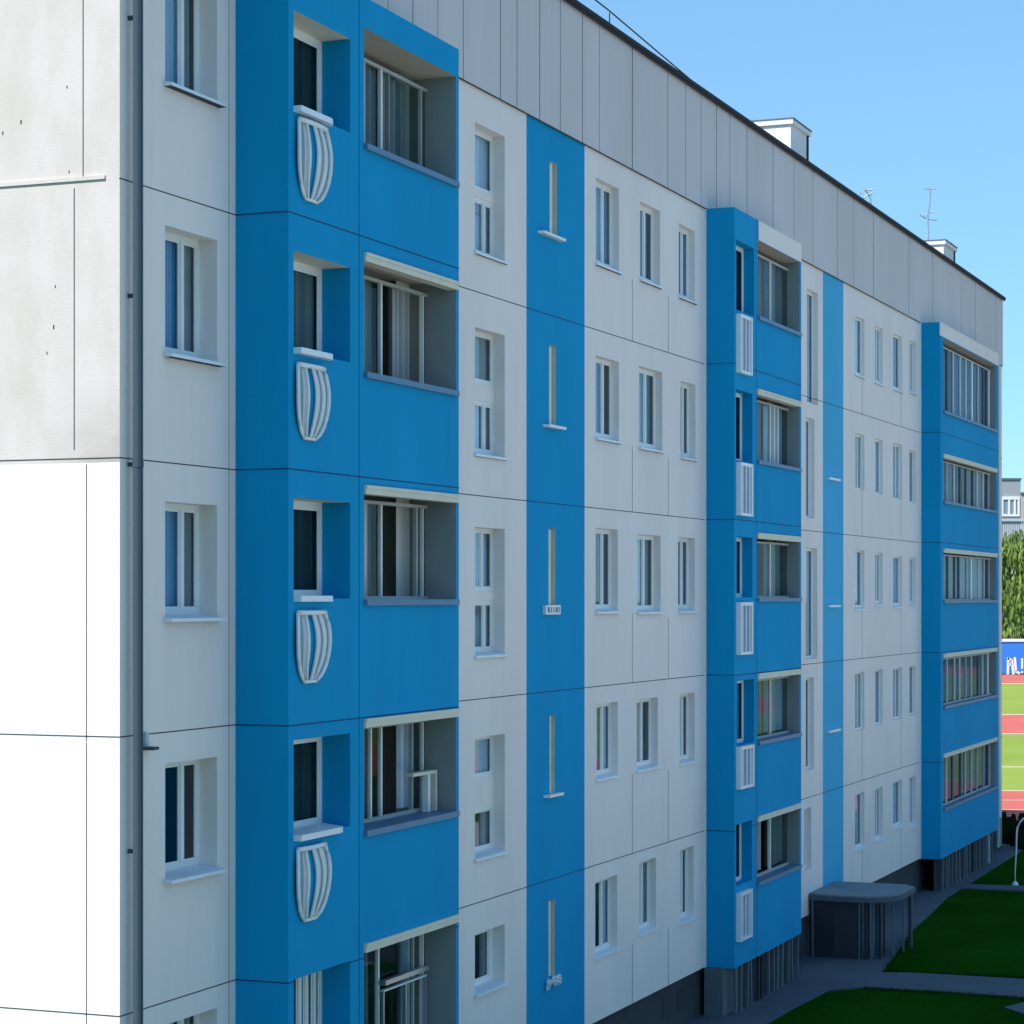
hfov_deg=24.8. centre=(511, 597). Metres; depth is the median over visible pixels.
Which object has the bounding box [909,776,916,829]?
window
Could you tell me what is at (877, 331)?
window
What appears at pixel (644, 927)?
window
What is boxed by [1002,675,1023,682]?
running track
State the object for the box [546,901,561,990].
slit window
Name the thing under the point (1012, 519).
office building
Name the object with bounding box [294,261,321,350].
window
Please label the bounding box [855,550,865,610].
window
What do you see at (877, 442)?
window
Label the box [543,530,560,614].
slit window
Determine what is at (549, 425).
slit window
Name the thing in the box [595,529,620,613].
window
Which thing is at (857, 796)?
window
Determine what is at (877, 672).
window
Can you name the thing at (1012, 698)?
sports field
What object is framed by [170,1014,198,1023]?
window
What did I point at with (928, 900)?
pavement
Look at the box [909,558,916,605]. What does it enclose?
window
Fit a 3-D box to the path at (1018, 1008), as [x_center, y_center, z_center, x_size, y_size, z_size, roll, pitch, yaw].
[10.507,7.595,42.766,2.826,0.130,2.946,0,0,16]
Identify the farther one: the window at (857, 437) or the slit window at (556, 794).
the window at (857, 437)
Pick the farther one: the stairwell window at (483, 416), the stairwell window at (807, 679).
the stairwell window at (807, 679)
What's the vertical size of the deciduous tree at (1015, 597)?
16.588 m
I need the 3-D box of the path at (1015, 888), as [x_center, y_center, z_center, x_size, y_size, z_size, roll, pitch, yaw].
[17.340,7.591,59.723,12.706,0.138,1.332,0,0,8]
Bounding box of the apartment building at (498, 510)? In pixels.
[0,0,1005,1023]
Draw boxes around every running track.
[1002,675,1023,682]
[1002,715,1023,733]
[1002,791,1023,819]
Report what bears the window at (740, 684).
in the apartment building at (498, 510)
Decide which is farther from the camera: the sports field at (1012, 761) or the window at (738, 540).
the sports field at (1012, 761)
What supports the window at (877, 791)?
in the apartment building at (498, 510)
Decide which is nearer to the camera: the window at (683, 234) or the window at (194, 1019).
the window at (194, 1019)
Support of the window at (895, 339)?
in the apartment building at (498, 510)
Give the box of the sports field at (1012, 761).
[1002,734,1023,789]
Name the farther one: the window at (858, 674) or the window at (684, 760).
the window at (858, 674)
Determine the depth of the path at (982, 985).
45.36 m
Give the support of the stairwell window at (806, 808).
in the apartment building at (498, 510)
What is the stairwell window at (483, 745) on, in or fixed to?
in the apartment building at (498, 510)
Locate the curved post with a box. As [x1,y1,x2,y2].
[1012,818,1023,884]
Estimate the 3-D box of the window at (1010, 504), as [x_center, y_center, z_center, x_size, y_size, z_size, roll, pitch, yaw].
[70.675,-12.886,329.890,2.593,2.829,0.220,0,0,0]
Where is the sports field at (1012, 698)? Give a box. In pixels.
[1002,684,1023,713]
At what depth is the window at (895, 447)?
57.19 m
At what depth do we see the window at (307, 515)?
26.69 m
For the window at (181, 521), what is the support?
in the apartment building at (498, 510)
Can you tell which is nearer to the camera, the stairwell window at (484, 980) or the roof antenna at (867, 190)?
the stairwell window at (484, 980)
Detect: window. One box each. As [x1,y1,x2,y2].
[164,0,226,107]
[164,232,226,366]
[164,503,226,621]
[164,759,226,883]
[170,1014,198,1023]
[294,28,321,113]
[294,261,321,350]
[294,501,321,595]
[294,737,321,827]
[294,970,321,1023]
[474,197,507,264]
[474,400,507,460]
[474,600,507,658]
[474,805,507,861]
[474,928,508,997]
[475,129,492,221]
[475,331,492,407]
[475,528,492,612]
[475,736,492,777]
[538,164,565,241]
[543,347,565,429]
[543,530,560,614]
[543,716,563,797]
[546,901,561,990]
[594,877,619,960]
[595,182,622,274]
[595,358,622,443]
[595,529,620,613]
[596,702,619,781]
[636,698,659,772]
[637,535,663,613]
[638,368,665,453]
[639,205,662,288]
[639,860,657,936]
[678,227,697,304]
[678,538,697,612]
[679,693,696,765]
[679,848,695,925]
[680,383,698,461]
[736,246,743,311]
[736,393,741,460]
[736,537,741,596]
[736,824,740,880]
[737,680,743,742]
[805,808,806,867]
[806,418,809,517]
[806,548,812,658]
[806,678,808,769]
[807,291,812,403]
[855,317,865,378]
[855,434,860,489]
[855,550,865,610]
[855,672,860,730]
[855,793,865,851]
[875,327,883,385]
[875,439,879,493]
[875,553,883,605]
[875,669,879,724]
[875,788,883,842]
[893,335,903,393]
[893,444,898,499]
[893,556,903,607]
[893,668,898,719]
[893,781,903,830]
[909,341,916,395]
[909,450,912,502]
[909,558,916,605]
[909,666,912,714]
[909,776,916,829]
[1002,496,1019,515]
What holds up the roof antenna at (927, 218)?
on the apartment building at (498, 510)
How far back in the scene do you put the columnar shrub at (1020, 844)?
69.51 m
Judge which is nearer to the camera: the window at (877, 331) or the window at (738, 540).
the window at (738, 540)
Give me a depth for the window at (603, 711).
37.38 m
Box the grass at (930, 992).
[863,933,1023,1000]
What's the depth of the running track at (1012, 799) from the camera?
85.67 m
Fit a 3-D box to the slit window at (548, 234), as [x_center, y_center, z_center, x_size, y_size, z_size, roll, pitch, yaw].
[0.511,-5.915,34.610,0.290,1.141,0.965,0,0,22]
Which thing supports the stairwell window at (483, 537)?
in the apartment building at (498, 510)
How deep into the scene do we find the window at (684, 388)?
41.29 m
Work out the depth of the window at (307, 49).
26.72 m
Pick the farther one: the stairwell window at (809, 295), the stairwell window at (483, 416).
the stairwell window at (809, 295)
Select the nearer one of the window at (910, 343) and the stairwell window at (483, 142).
the stairwell window at (483, 142)
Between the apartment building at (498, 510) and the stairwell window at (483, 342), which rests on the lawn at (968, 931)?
the apartment building at (498, 510)
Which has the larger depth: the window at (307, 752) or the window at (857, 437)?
the window at (857, 437)
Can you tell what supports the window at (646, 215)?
in the apartment building at (498, 510)
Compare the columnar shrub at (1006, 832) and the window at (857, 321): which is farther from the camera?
the columnar shrub at (1006, 832)
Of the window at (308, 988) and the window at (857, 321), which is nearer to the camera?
the window at (308, 988)
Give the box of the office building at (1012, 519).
[1002,478,1023,591]
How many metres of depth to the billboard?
227.80 m
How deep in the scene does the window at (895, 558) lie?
57.36 m
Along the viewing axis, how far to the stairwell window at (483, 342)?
32.86 m
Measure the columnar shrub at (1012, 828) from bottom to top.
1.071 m
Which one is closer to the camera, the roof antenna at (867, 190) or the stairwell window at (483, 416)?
the stairwell window at (483, 416)
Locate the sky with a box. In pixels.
[578,0,1023,491]
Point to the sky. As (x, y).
(898, 99)
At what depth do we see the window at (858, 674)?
53.37 m
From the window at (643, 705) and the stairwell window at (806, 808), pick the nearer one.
the window at (643, 705)
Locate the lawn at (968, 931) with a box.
[769,839,1023,1023]
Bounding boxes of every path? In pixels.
[804,972,1023,997]
[944,883,1023,891]
[1004,1002,1023,1014]
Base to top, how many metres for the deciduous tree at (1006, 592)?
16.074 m
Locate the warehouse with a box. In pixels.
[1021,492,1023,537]
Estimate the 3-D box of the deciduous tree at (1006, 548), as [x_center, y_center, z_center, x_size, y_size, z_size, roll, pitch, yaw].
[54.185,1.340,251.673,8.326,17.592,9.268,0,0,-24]
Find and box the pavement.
[684,844,1023,1023]
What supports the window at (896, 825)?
in the apartment building at (498, 510)
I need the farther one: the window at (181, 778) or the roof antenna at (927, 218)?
the roof antenna at (927, 218)
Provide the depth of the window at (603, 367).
37.29 m
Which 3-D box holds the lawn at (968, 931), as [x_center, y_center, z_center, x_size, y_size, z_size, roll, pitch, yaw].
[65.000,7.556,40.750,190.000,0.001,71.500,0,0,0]
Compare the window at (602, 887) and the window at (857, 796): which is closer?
the window at (602, 887)
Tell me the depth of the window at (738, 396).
42.88 m
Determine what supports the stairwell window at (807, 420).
in the apartment building at (498, 510)
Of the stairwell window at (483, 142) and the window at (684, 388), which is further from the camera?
the window at (684, 388)
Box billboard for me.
[1002,639,1023,674]
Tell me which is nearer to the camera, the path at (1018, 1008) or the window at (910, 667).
the path at (1018, 1008)
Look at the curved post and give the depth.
60.88 m
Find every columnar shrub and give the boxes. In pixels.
[1002,811,1006,843]
[1004,817,1010,843]
[1008,813,1016,846]
[1015,813,1023,849]
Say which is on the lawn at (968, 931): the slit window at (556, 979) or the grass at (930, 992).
the grass at (930, 992)
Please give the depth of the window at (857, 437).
53.37 m
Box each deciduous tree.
[1002,529,1023,638]
[1002,529,1023,638]
[1002,561,1020,629]
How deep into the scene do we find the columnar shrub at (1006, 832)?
70.94 m
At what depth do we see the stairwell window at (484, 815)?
32.75 m
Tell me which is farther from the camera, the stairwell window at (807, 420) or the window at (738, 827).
the stairwell window at (807, 420)
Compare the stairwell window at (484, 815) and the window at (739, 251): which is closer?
the stairwell window at (484, 815)
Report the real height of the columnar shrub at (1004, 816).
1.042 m
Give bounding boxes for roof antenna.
[859,189,872,203]
[920,188,936,239]
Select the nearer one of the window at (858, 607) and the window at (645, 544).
the window at (645, 544)

